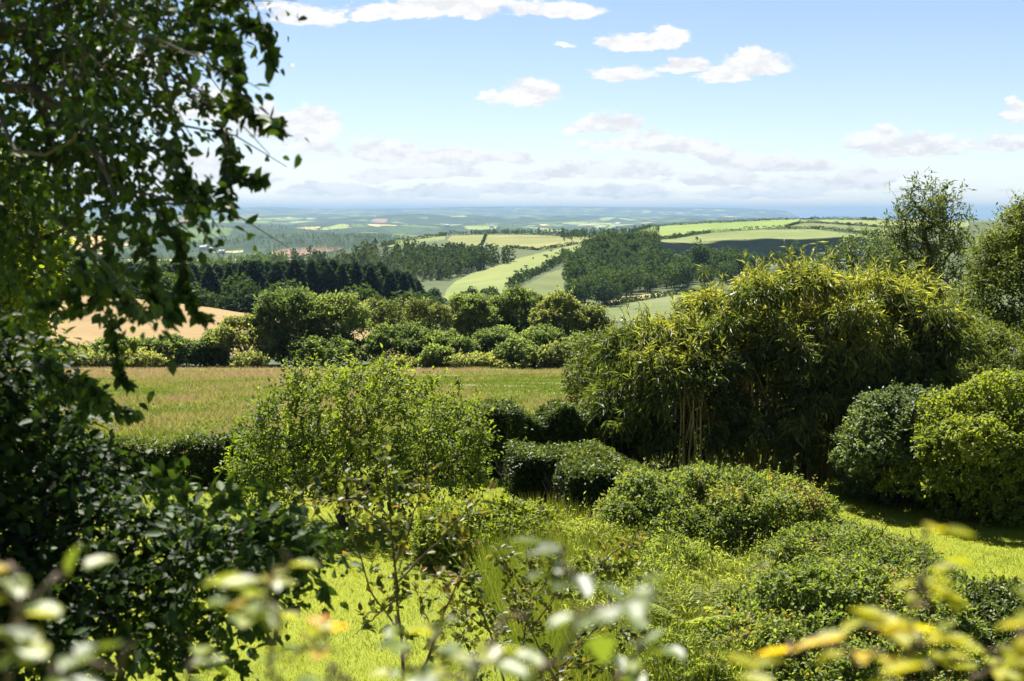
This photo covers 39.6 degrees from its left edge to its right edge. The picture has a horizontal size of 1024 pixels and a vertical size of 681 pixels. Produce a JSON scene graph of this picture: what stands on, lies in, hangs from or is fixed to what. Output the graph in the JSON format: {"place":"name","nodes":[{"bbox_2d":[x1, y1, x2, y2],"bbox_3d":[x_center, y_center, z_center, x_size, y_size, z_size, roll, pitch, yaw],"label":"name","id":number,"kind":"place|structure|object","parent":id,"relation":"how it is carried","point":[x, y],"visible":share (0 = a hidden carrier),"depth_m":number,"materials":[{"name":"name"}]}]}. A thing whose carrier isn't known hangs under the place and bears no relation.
{"place":"outdoors","nodes":[
{"label":"outdoors","id":0,"kind":"place"},
{"bbox_2d":[16,296,397,357],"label":"wheat field","id":1,"kind":"structure","parent":0,"point":[85,329],"depth_m":176.07,"materials":[{"name":"plant"}]},
{"bbox_2d":[213,343,503,525],"bbox_3d":[-2.990,1.813,27.376,5.678,3.554,3.927,0,5,0],"label":"bush","id":2,"kind":"object","parent":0,"point":[272,439],"visible":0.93,"depth_m":26.73,"materials":[{"name":"green plant"}]},
{"bbox_2d":[0,464,1023,680],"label":"lawn","id":3,"kind":"structure","parent":0,"point":[351,660],"depth_m":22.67,"materials":[{"name":"plant"}]},
{"bbox_2d":[0,148,82,365],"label":"broadleaf tree","id":4,"kind":"object","parent":3,"relation":"on","point":[17,303],"visible":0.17,"depth_m":15.80,"materials":[{"name":"green plant"}]},
{"bbox_2d":[0,0,308,425],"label":"broadleaf tree","id":5,"kind":"object","parent":3,"relation":"on","point":[93,74],"visible":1,"depth_m":5.40,"materials":[{"name":"green plant"}]},
{"bbox_2d":[1,419,343,489],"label":"garden hedge","id":6,"kind":"object","parent":3,"relation":"on","point":[211,449],"visible":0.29,"depth_m":31.09,"materials":[{"name":"green plant"}]},
{"bbox_2d":[0,306,364,680],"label":"tall shrub","id":7,"kind":"object","parent":3,"relation":"on","point":[38,540],"visible":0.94,"depth_m":6.59,"materials":[{"name":"green plant"}]},
{"bbox_2d":[285,438,497,675],"bbox_3d":[-0.782,2.886,9.484,1.378,4.543,0.805,0,5,0],"label":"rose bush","id":8,"kind":"object","parent":3,"relation":"on","point":[450,523],"visible":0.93,"depth_m":9.31,"materials":[{"name":"green plant"}]},
{"bbox_2d":[406,485,580,577],"bbox_3d":[-0.212,3.290,24.596,3.342,1.425,3.019,0,5,0],"label":"garden shrub","id":9,"kind":"object","parent":3,"relation":"on","point":[426,534],"visible":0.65,"depth_m":24.13,"materials":[{"name":"green plant"}]},
{"bbox_2d":[424,395,651,479],"bbox_3d":[0.539,2.237,33.171,5.463,2.018,1.843,-1,5,-12],"label":"garden hedge","id":10,"kind":"object","parent":3,"relation":"on","point":[556,420],"visible":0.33,"depth_m":32.57,"materials":[{"name":"green plant"}]},
{"bbox_2d":[431,524,661,680],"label":"shrub","id":11,"kind":"object","parent":3,"relation":"on","point":[531,564],"visible":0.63,"depth_m":12.49,"materials":[{"name":"green plant"}]},
{"bbox_2d":[487,436,660,514],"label":"clipped hedge","id":12,"kind":"object","parent":3,"relation":"on","point":[528,466],"visible":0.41,"depth_m":27.74,"materials":[{"name":"green plant"}]},
{"bbox_2d":[542,452,655,519],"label":"clipped hedge","id":13,"kind":"object","parent":3,"relation":"on","point":[577,477],"visible":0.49,"depth_m":26.13,"materials":[{"name":"green plant"}]},
{"bbox_2d":[550,491,680,559],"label":"weed clump","id":14,"kind":"object","parent":3,"relation":"on","point":[611,528],"visible":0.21,"depth_m":23.66,"materials":[{"name":"green plant"}]},
{"bbox_2d":[439,457,815,680],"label":"border grass","id":15,"kind":"structure","parent":3,"relation":"on","point":[492,589],"depth_m":20.14,"materials":[{"name":"plant"}]},
{"bbox_2d":[551,509,745,642],"bbox_3d":[2.111,3.557,20.407,3.365,1.813,4.858,0,5,0],"label":"weed clump","id":16,"kind":"object","parent":3,"relation":"on","point":[691,553],"visible":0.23,"depth_m":20.79,"materials":[{"name":"green plant"}]},
{"bbox_2d":[601,596,762,680],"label":"weed clump","id":17,"kind":"object","parent":3,"relation":"on","point":[675,637],"visible":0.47,"depth_m":17.04,"materials":[{"name":"green plant"}]},
{"bbox_2d":[624,584,768,634],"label":"fern","id":18,"kind":"object","parent":3,"relation":"on","point":[655,608],"visible":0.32,"depth_m":18.46,"materials":[{"name":"green plant"}]},
{"bbox_2d":[582,453,862,565],"bbox_3d":[3.703,2.973,24.886,5.038,1.994,3.639,0,5,0],"label":"shrub mound","id":19,"kind":"object","parent":3,"relation":"on","point":[653,496],"visible":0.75,"depth_m":24.21,"materials":[{"name":"green plant"}]},
{"bbox_2d":[671,579,782,615],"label":"fern","id":20,"kind":"object","parent":3,"relation":"on","point":[711,608],"visible":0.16,"depth_m":19.37,"materials":[{"name":"green plant"}]},
{"bbox_2d":[686,558,769,586],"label":"fern","id":21,"kind":"object","parent":3,"relation":"on","point":[710,574],"visible":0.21,"depth_m":21.22,"materials":[{"name":"green plant"}]},
{"bbox_2d":[655,543,806,634],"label":"weed clump","id":22,"kind":"object","parent":3,"relation":"on","point":[709,581],"visible":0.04,"depth_m":20.33,"materials":[{"name":"green plant"}]},
{"bbox_2d":[719,510,836,571],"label":"weed clump","id":23,"kind":"object","parent":3,"relation":"on","point":[742,554],"visible":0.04,"depth_m":22.97,"materials":[{"name":"green plant"}]},
{"bbox_2d":[692,543,997,680],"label":"leafy shrub","id":24,"kind":"object","parent":3,"relation":"on","point":[816,601],"visible":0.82,"depth_m":17.51,"materials":[{"name":"green plant"}]},
{"bbox_2d":[743,512,967,584],"bbox_3d":[5.367,3.551,22.309,3.569,1.378,3.568,0,5,0],"label":"shrub","id":25,"kind":"object","parent":3,"relation":"on","point":[853,540],"visible":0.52,"depth_m":22.31,"materials":[{"name":"green plant"}]},
{"bbox_2d":[827,376,997,508],"bbox_3d":[8.157,2.116,29.391,3.765,2.896,3.109,-4,6,-34],"label":"garden shrub","id":26,"kind":"object","parent":3,"relation":"on","point":[861,455],"visible":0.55,"depth_m":28.72,"materials":[{"name":"green plant"}]},
{"bbox_2d":[873,364,1023,529],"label":"garden shrub","id":27,"kind":"object","parent":3,"relation":"on","point":[989,475],"visible":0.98,"depth_m":27.37,"materials":[{"name":"green plant"}]},
{"bbox_2d":[882,563,1023,680],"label":"leafy shrub","id":28,"kind":"object","parent":3,"relation":"on","point":[1001,600],"visible":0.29,"depth_m":18.47,"materials":[{"name":"green plant"}]},
{"bbox_2d":[0,0,1023,213],"label":"sky","id":29,"kind":"structure","parent":0,"point":[791,106],"materials":[{"name":"blue"}]},
{"bbox_2d":[17,206,1008,263],"bbox_3d":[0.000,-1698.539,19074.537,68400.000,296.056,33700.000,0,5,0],"label":"distant countryside","id":30,"kind":"structure","parent":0,"point":[542,218],"depth_m":11482.93,"materials":[{"name":"plant"}]},
{"bbox_2d":[68,232,421,255],"bbox_3d":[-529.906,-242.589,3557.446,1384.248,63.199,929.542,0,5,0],"label":"woodland","id":31,"kind":"object","parent":30,"relation":"on","point":[302,236],"visible":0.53,"depth_m":3476.98,"materials":[{"name":"plant"}]},
{"bbox_2d":[77,215,831,259],"bbox_3d":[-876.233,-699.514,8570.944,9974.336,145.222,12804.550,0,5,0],"label":"woodland","id":32,"kind":"object","parent":30,"relation":"on","point":[128,257],"visible":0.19,"depth_m":3584.29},
{"bbox_2d":[7,219,1023,368],"bbox_3d":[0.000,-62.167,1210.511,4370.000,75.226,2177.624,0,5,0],"label":"valley","id":33,"kind":"structure","parent":0,"point":[443,284],"depth_m":852.29,"materials":[{"name":"plant"}]},
{"bbox_2d":[30,338,93,368],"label":"bramble","id":34,"kind":"object","parent":33,"relation":"on","point":[81,350],"visible":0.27,"depth_m":122.71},
{"bbox_2d":[83,336,140,352],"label":"hedgerow bush","id":35,"kind":"object","parent":33,"relation":"on","point":[99,342],"visible":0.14,"depth_m":126.03,"materials":[{"name":"green plant"}]},
{"bbox_2d":[81,345,173,367],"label":"bramble","id":36,"kind":"object","parent":33,"relation":"on","point":[148,358],"visible":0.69,"depth_m":122.54,"materials":[{"name":"plant"}]},
{"bbox_2d":[137,267,176,298],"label":"woodland tree","id":37,"kind":"object","parent":33,"relation":"on","point":[168,283],"visible":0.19,"depth_m":364.70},
{"bbox_2d":[136,333,195,366],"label":"hedgerow bush","id":38,"kind":"object","parent":33,"relation":"on","point":[178,346],"visible":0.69,"depth_m":125.46,"materials":[{"name":"green plant"}]},
{"bbox_2d":[86,249,288,266],"bbox_3d":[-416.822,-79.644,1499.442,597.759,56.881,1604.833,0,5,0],"label":"woodland","id":39,"kind":"object","parent":33,"relation":"on","point":[248,258],"visible":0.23,"depth_m":1133.61,"materials":[{"name":"plant"}]},
{"bbox_2d":[182,287,218,307],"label":"woodland tree","id":40,"kind":"object","parent":33,"relation":"on","point":[209,301],"visible":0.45,"depth_m":368.50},
{"bbox_2d":[186,332,230,367],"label":"hedgerow bush","id":41,"kind":"object","parent":33,"relation":"on","point":[201,353],"visible":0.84,"depth_m":125.24,"materials":[{"name":"green plant"}]},
{"bbox_2d":[199,264,220,304],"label":"conifer","id":42,"kind":"object","parent":33,"relation":"on","point":[207,280],"visible":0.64,"depth_m":398.11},
{"bbox_2d":[221,272,262,312],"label":"woodland tree","id":43,"kind":"object","parent":33,"relation":"on","point":[246,282],"visible":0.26,"depth_m":386.95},
{"bbox_2d":[199,312,285,366],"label":"hedgerow bush","id":44,"kind":"object","parent":33,"relation":"on","point":[225,334],"visible":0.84,"depth_m":125.54,"materials":[{"name":"plant"}]},
{"bbox_2d":[221,282,263,314],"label":"woodland tree","id":45,"kind":"object","parent":33,"relation":"on","point":[246,299],"visible":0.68,"depth_m":367.73,"materials":[{"name":"plant"}]},
{"bbox_2d":[227,346,269,367],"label":"hedgerow bush","id":46,"kind":"object","parent":33,"relation":"on","point":[249,357],"visible":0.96,"depth_m":123.00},
{"bbox_2d":[239,260,266,313],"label":"conifer","id":47,"kind":"object","parent":33,"relation":"on","point":[253,267],"visible":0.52,"depth_m":405.68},
{"bbox_2d":[264,262,285,289],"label":"conifer","id":48,"kind":"object","parent":33,"relation":"on","point":[274,277],"visible":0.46,"depth_m":405.39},
{"bbox_2d":[242,285,321,364],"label":"hedgerow tree","id":49,"kind":"object","parent":33,"relation":"on","point":[270,305],"visible":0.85,"depth_m":126.52,"materials":[{"name":"green plant"}]},
{"bbox_2d":[282,259,309,288],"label":"conifer","id":50,"kind":"object","parent":33,"relation":"on","point":[300,275],"visible":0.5,"depth_m":406.64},
{"bbox_2d":[304,260,321,296],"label":"conifer","id":51,"kind":"object","parent":33,"relation":"on","point":[312,274],"visible":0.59,"depth_m":411.83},
{"bbox_2d":[270,330,374,367],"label":"hedgerow bush","id":52,"kind":"object","parent":33,"relation":"on","point":[305,344],"visible":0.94,"depth_m":124.08,"materials":[{"name":"green plant"}]},
{"bbox_2d":[315,263,341,294],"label":"conifer","id":53,"kind":"object","parent":33,"relation":"on","point":[331,282],"visible":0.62,"depth_m":412.03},
{"bbox_2d":[301,290,373,364],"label":"hedgerow tree","id":54,"kind":"object","parent":33,"relation":"on","point":[350,310],"visible":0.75,"depth_m":127.65,"materials":[{"name":"green plant"}]},
{"bbox_2d":[335,264,353,291],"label":"conifer","id":55,"kind":"object","parent":33,"relation":"on","point":[344,279],"visible":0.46,"depth_m":415.88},
{"bbox_2d":[347,261,363,292],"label":"conifer","id":56,"kind":"object","parent":33,"relation":"on","point":[357,275],"visible":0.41,"depth_m":419.84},
{"bbox_2d":[350,281,386,320],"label":"woodland tree","id":57,"kind":"object","parent":33,"relation":"on","point":[369,294],"visible":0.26,"depth_m":374.67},
{"bbox_2d":[358,266,387,320],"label":"conifer","id":58,"kind":"object","parent":33,"relation":"on","point":[375,283],"visible":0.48,"depth_m":415.50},
{"bbox_2d":[357,296,406,355],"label":"tree","id":59,"kind":"object","parent":33,"relation":"on","point":[379,317],"visible":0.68,"depth_m":140.15,"materials":[{"name":"plant"}]},
{"bbox_2d":[263,238,516,280],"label":"woodland","id":60,"kind":"object","parent":33,"relation":"on","point":[449,257],"visible":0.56,"depth_m":886.17,"materials":[{"name":"plant"}]},
{"bbox_2d":[381,271,400,301],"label":"conifer","id":61,"kind":"object","parent":33,"relation":"on","point":[393,284],"visible":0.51,"depth_m":418.73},
{"bbox_2d":[366,350,417,368],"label":"bramble","id":62,"kind":"object","parent":33,"relation":"on","point":[398,357],"visible":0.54,"depth_m":123.03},
{"bbox_2d":[358,318,450,362],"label":"hedgerow bush","id":63,"kind":"object","parent":33,"relation":"on","point":[403,338],"visible":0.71,"depth_m":125.31,"materials":[{"name":"green plant"}]},
{"bbox_2d":[381,289,430,323],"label":"woodland tree","id":64,"kind":"object","parent":33,"relation":"on","point":[404,295],"visible":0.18,"depth_m":372.54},
{"bbox_2d":[402,293,434,331],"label":"ivy tree","id":65,"kind":"object","parent":33,"relation":"on","point":[419,310],"visible":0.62,"depth_m":142.06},
{"bbox_2d":[417,338,460,368],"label":"hedgerow bush","id":66,"kind":"object","parent":33,"relation":"on","point":[430,356],"visible":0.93,"depth_m":122.71,"materials":[{"name":"green plant"}]},
{"bbox_2d":[424,300,456,333],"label":"tree","id":67,"kind":"object","parent":33,"relation":"on","point":[446,324],"visible":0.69,"depth_m":142.97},
{"bbox_2d":[416,328,482,354],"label":"hedgerow bush","id":68,"kind":"object","parent":33,"relation":"on","point":[456,341],"visible":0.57,"depth_m":125.94,"materials":[{"name":"green plant"}]},
{"bbox_2d":[440,349,504,367],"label":"bush","id":69,"kind":"object","parent":33,"relation":"on","point":[471,359],"visible":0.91,"depth_m":122.78,"materials":[{"name":"plant"}]},
{"bbox_2d":[447,287,507,338],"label":"hedgerow tree","id":70,"kind":"object","parent":33,"relation":"on","point":[470,311],"visible":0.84,"depth_m":148.83,"materials":[{"name":"green plant"}]},
{"bbox_2d":[472,324,522,353],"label":"hedgerow bush","id":71,"kind":"object","parent":33,"relation":"on","point":[489,338],"visible":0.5,"depth_m":128.46,"materials":[{"name":"green plant"}]},
{"bbox_2d":[444,244,580,299],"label":"pasture","id":72,"kind":"structure","parent":33,"relation":"on","point":[495,276],"depth_m":829.07,"materials":[{"name":"plant"}]},
{"bbox_2d":[504,248,570,288],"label":"field hedge","id":73,"kind":"object","parent":72,"relation":"on","point":[527,273],"visible":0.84,"depth_m":801.60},
{"bbox_2d":[475,352,552,368],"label":"bramble","id":74,"kind":"object","parent":33,"relation":"on","point":[536,363],"visible":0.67,"depth_m":122.30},
{"bbox_2d":[490,281,546,333],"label":"hedgerow tree","id":75,"kind":"object","parent":33,"relation":"on","point":[509,304],"visible":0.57,"depth_m":150.51,"materials":[{"name":"green plant"}]},
{"bbox_2d":[493,327,543,367],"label":"hedgerow bush","id":76,"kind":"object","parent":33,"relation":"on","point":[516,349],"visible":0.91,"depth_m":122.89,"materials":[{"name":"green plant"}]},
{"bbox_2d":[448,235,588,248],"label":"pasture","id":77,"kind":"structure","parent":33,"relation":"on","point":[536,241],"depth_m":1296.40,"materials":[{"name":"plant"}]},
{"bbox_2d":[380,230,591,246],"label":"field hedge","id":78,"kind":"object","parent":77,"relation":"on","point":[390,242],"visible":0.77,"depth_m":1499.48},
{"bbox_2d":[470,224,659,240],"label":"woodland","id":79,"kind":"object","parent":77,"relation":"on","point":[593,232],"visible":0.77,"depth_m":1575.33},
{"bbox_2d":[522,268,566,296],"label":"pasture","id":80,"kind":"structure","parent":33,"relation":"on","point":[545,284],"depth_m":757.40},
{"bbox_2d":[519,318,570,347],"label":"hedgerow bush","id":81,"kind":"object","parent":33,"relation":"on","point":[540,334],"visible":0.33,"depth_m":129.22,"materials":[{"name":"green plant"}]},
{"bbox_2d":[537,336,572,368],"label":"hedgerow bush","id":82,"kind":"object","parent":33,"relation":"on","point":[552,355],"visible":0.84,"depth_m":122.83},
{"bbox_2d":[527,282,592,336],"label":"hedgerow tree","id":83,"kind":"object","parent":33,"relation":"on","point":[558,309],"visible":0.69,"depth_m":135.01,"materials":[{"name":"plant"}]},
{"bbox_2d":[565,281,588,303],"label":"woodland tree","id":84,"kind":"object","parent":33,"relation":"on","point":[577,293],"visible":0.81,"depth_m":610.66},
{"bbox_2d":[570,302,615,339],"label":"hedgerow tree","id":85,"kind":"object","parent":33,"relation":"on","point":[597,317],"visible":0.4,"depth_m":136.43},
{"bbox_2d":[590,280,613,306],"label":"woodland tree","id":86,"kind":"object","parent":33,"relation":"on","point":[600,294],"visible":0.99,"depth_m":621.96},
{"bbox_2d":[595,267,627,301],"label":"woodland tree","id":87,"kind":"object","parent":33,"relation":"on","point":[610,278],"visible":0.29,"depth_m":648.65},
{"bbox_2d":[602,290,726,319],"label":"pasture","id":88,"kind":"structure","parent":33,"relation":"on","point":[661,305],"depth_m":581.18,"materials":[{"name":"plant"}]},
{"bbox_2d":[602,286,707,306],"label":"field hedge","id":89,"kind":"object","parent":88,"relation":"on","point":[635,299],"visible":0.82,"depth_m":677.81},
{"bbox_2d":[669,262,697,289],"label":"woodland tree","id":90,"kind":"object","parent":33,"relation":"on","point":[684,274],"visible":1,"depth_m":712.32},
{"bbox_2d":[688,237,713,266],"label":"woodland tree","id":91,"kind":"object","parent":33,"relation":"on","point":[699,258],"visible":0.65,"depth_m":823.30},
{"bbox_2d":[706,245,738,273],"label":"woodland tree","id":92,"kind":"object","parent":33,"relation":"on","point":[723,256],"visible":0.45,"depth_m":770.37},
{"bbox_2d":[639,219,807,236],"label":"pasture","id":93,"kind":"structure","parent":33,"relation":"on","point":[668,230],"depth_m":1710.75,"materials":[{"name":"plant"}]},
{"bbox_2d":[630,216,875,231],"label":"field hedge","id":94,"kind":"object","parent":93,"relation":"on","point":[786,218],"visible":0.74,"depth_m":1854.51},
{"bbox_2d":[715,261,736,283],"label":"woodland tree","id":95,"kind":"object","parent":33,"relation":"on","point":[725,268],"visible":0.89,"depth_m":717.62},
{"bbox_2d":[659,229,887,265],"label":"pasture","id":96,"kind":"structure","parent":33,"relation":"on","point":[758,241],"depth_m":1318.99,"materials":[{"name":"plant"}]},
{"bbox_2d":[660,225,888,238],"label":"field hedge","id":97,"kind":"object","parent":33,"relation":"on","point":[678,235],"visible":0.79,"depth_m":1493.85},
{"bbox_2d":[787,223,903,230],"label":"pasture","id":98,"kind":"structure","parent":33,"relation":"on","point":[843,227],"depth_m":1601.04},
{"bbox_2d":[811,219,968,226],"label":"pasture","id":99,"kind":"structure","parent":33,"relation":"on","point":[872,222],"depth_m":1749.74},
{"bbox_2d":[84,367,990,469],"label":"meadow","id":100,"kind":"structure","parent":0,"point":[418,409],"depth_m":59.47,"materials":[{"name":"plant"}]},
{"bbox_2d":[1,365,831,464],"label":"meadow grass","id":101,"kind":"structure","parent":100,"relation":"on","point":[185,382],"depth_m":64.03,"materials":[{"name":"plant"}]},
{"bbox_2d":[557,324,621,406],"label":"garden shrub","id":102,"kind":"object","parent":100,"relation":"on","point":[578,371],"visible":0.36,"depth_m":41.28,"materials":[{"name":"green plant"}]},
{"bbox_2d":[579,238,997,482],"bbox_3d":[6.251,0.466,33.499,9.777,5.787,6.522,-1,5,-14],"label":"bamboo","id":103,"kind":"object","parent":100,"relation":"on","point":[858,333],"visible":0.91,"depth_m":31.75,"materials":[{"name":"green plant"}]},
{"bbox_2d":[809,221,905,277],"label":"garden shrub","id":104,"kind":"object","parent":100,"relation":"on","point":[839,256],"visible":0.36,"depth_m":56.43,"materials":[{"name":"green plant"}]},
{"bbox_2d":[863,167,984,302],"bbox_3d":[17.425,-2.384,60.060,4.651,10.001,4.258,-4,6,-37],"label":"ash tree","id":105,"kind":"object","parent":100,"relation":"on","point":[936,214],"visible":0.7,"depth_m":59.47,"materials":[{"name":"green plant"}]},
{"bbox_2d":[944,189,1023,371],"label":"garden tree","id":106,"kind":"object","parent":100,"relation":"on","point":[1003,247],"visible":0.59,"depth_m":45.44,"materials":[{"name":"green plant"}]},
{"bbox_2d":[953,307,1023,400],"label":"garden shrub","id":107,"kind":"object","parent":100,"relation":"on","point":[1005,338],"visible":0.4,"depth_m":38.25,"materials":[{"name":"green plant"}]},
{"bbox_2d":[782,214,1004,218],"bbox_3d":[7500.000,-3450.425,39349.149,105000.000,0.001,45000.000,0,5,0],"label":"sea","id":108,"kind":"structure","parent":0,"point":[984,216],"depth_m":42653.57,"materials":[{"name":"blue liquid"}]},
{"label":"lawn","id":109,"kind":"structure","parent":0,"visible":0},
{"bbox_2d":[0,542,349,680],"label":"climbing shrub","id":110,"kind":"object","parent":109,"relation":"on","point":[16,635],"visible":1,"depth_m":1.34,"materials":[{"name":"green plant"}]},
{"bbox_2d":[297,538,684,680],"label":"climbing shrub","id":111,"kind":"object","parent":109,"relation":"on","point":[635,605],"visible":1,"depth_m":1.40,"materials":[{"name":"green plant"}]},
{"bbox_2d":[724,522,1023,680],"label":"climbing shrub","id":112,"kind":"object","parent":109,"relation":"on","point":[896,632],"visible":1,"depth_m":1.43,"materials":[{"name":"yellow plant"}]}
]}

